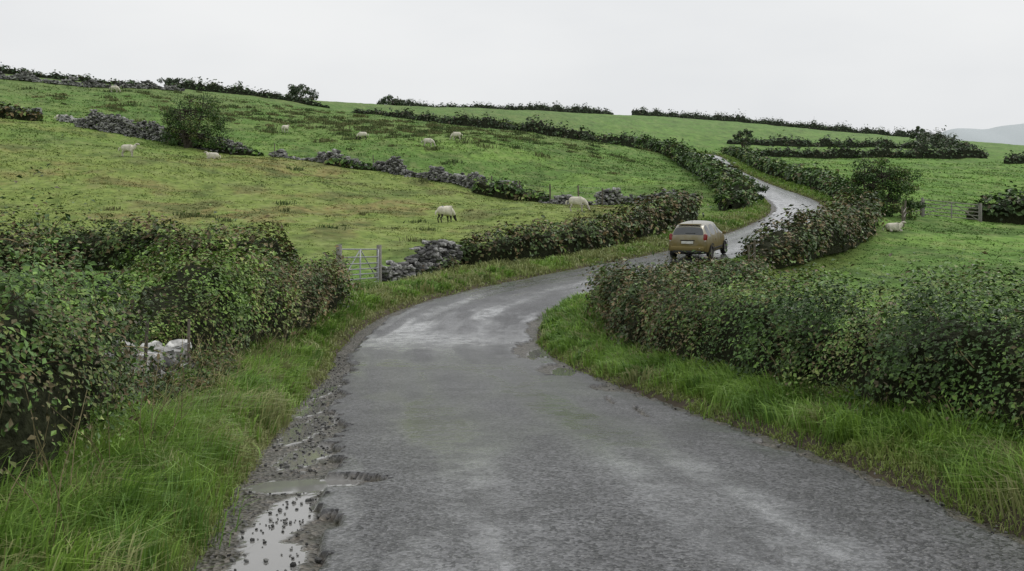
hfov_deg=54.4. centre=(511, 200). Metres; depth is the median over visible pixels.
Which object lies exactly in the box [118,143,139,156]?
sheep
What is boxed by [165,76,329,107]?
hedge
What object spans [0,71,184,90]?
dry stone wall
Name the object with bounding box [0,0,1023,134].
sky
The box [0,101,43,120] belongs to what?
gorse scrub
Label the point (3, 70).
hedge
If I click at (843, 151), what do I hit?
hedge
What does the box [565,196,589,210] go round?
sheep
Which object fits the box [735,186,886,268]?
hedge
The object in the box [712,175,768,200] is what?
willow bush
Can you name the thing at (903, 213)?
wooden fence
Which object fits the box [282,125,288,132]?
sheep
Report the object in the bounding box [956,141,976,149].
distant tree
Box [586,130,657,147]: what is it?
hedge
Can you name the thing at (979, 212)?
field gate
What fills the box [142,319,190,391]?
wire fence
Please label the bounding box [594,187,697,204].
dry stone wall
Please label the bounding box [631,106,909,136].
hedge
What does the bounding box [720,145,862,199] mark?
hedge
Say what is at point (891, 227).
sheep
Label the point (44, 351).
hedge
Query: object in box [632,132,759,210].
hedge
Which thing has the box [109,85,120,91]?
sheep
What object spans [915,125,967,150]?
hedge
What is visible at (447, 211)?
sheep
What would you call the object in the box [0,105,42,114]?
dry stone wall
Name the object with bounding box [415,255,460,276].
bramble
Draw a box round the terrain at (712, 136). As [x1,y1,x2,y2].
[0,74,1023,570]
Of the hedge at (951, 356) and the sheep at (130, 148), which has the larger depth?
the sheep at (130, 148)
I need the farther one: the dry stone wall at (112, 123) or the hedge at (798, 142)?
the hedge at (798, 142)
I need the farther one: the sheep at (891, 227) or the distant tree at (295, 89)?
the distant tree at (295, 89)
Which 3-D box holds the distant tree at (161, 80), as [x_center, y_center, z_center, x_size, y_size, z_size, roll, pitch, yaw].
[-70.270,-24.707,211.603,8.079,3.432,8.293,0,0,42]
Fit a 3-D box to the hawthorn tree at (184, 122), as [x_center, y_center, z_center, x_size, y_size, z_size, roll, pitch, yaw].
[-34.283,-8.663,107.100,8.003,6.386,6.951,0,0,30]
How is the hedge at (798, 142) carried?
on the terrain at (712, 136)
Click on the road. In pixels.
(483, 432)
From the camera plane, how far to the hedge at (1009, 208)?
72.58 m
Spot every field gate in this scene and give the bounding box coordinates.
[336,245,381,285]
[921,198,981,221]
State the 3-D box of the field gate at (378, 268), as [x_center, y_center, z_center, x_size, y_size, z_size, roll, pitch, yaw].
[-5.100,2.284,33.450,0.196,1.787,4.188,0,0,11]
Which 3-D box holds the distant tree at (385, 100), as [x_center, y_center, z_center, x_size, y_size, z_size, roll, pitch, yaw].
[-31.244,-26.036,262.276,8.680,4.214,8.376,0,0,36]
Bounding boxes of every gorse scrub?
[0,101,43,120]
[142,125,263,155]
[323,158,375,170]
[471,176,548,201]
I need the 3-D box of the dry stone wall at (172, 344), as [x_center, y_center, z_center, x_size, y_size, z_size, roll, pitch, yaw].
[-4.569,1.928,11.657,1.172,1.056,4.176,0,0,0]
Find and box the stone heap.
[56,114,77,122]
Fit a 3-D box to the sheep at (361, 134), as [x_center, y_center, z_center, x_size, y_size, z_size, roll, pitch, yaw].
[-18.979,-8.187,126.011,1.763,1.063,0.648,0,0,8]
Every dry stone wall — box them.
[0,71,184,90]
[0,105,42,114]
[74,109,250,153]
[74,335,196,387]
[268,149,368,167]
[372,156,595,205]
[374,239,462,281]
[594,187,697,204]
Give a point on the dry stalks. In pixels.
(42, 451)
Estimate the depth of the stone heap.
116.20 m
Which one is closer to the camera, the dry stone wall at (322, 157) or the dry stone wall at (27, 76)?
the dry stone wall at (322, 157)
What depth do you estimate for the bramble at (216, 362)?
11.31 m
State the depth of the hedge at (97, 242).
32.13 m
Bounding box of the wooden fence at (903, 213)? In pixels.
[901,201,920,226]
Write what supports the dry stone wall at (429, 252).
on the terrain at (712, 136)
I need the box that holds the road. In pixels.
[191,154,1023,570]
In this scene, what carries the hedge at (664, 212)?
on the terrain at (712, 136)
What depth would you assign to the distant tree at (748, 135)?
197.49 m
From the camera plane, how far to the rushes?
144.97 m
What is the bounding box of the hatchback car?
[669,218,727,258]
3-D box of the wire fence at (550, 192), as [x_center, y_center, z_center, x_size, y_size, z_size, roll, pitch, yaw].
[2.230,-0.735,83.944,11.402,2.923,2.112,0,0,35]
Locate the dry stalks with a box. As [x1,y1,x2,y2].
[0,312,876,548]
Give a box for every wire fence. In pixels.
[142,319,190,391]
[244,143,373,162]
[491,176,602,204]
[747,240,755,259]
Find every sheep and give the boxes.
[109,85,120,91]
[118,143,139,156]
[204,151,220,158]
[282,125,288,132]
[355,132,368,139]
[421,138,435,146]
[435,206,456,222]
[450,132,462,139]
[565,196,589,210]
[882,221,905,231]
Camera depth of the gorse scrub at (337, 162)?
100.03 m
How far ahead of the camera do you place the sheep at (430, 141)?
118.31 m
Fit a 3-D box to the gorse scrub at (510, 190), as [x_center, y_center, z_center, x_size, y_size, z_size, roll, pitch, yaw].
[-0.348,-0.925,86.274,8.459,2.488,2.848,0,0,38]
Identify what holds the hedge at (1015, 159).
on the terrain at (712, 136)
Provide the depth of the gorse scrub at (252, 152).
107.64 m
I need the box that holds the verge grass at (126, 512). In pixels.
[0,150,1023,570]
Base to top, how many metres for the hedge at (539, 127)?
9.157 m
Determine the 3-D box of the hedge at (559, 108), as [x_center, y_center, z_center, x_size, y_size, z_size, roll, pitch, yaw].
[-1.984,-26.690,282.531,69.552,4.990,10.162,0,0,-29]
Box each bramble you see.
[100,325,249,403]
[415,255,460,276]
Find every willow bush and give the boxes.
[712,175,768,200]
[842,155,925,219]
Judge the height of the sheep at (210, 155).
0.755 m
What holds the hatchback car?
on the road
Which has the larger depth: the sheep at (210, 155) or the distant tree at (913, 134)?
the distant tree at (913, 134)
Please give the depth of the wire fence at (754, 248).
38.15 m
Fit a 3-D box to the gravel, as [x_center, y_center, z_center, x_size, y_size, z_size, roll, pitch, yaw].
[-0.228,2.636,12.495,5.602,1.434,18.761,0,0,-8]
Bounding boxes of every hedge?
[0,62,138,84]
[0,135,173,502]
[0,197,301,282]
[79,204,362,360]
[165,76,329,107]
[350,105,597,141]
[397,100,613,114]
[455,183,707,264]
[577,224,1023,445]
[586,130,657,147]
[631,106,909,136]
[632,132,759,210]
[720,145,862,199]
[727,130,932,148]
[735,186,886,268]
[753,138,988,158]
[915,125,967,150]
[964,181,1023,224]
[1004,150,1023,163]
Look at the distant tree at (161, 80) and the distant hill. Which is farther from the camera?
the distant hill
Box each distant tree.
[157,77,196,85]
[286,84,318,99]
[377,94,410,105]
[732,128,753,147]
[907,126,928,139]
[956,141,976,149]
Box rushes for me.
[0,86,652,242]
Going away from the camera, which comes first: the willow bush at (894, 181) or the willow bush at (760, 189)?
the willow bush at (894, 181)
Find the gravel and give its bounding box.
[218,353,1012,570]
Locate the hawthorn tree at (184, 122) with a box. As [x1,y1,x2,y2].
[155,93,233,149]
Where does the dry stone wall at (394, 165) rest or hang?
on the terrain at (712, 136)
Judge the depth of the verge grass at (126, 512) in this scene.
8.13 m
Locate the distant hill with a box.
[941,123,1023,144]
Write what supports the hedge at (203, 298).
on the terrain at (712, 136)
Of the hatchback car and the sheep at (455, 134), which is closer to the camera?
the hatchback car

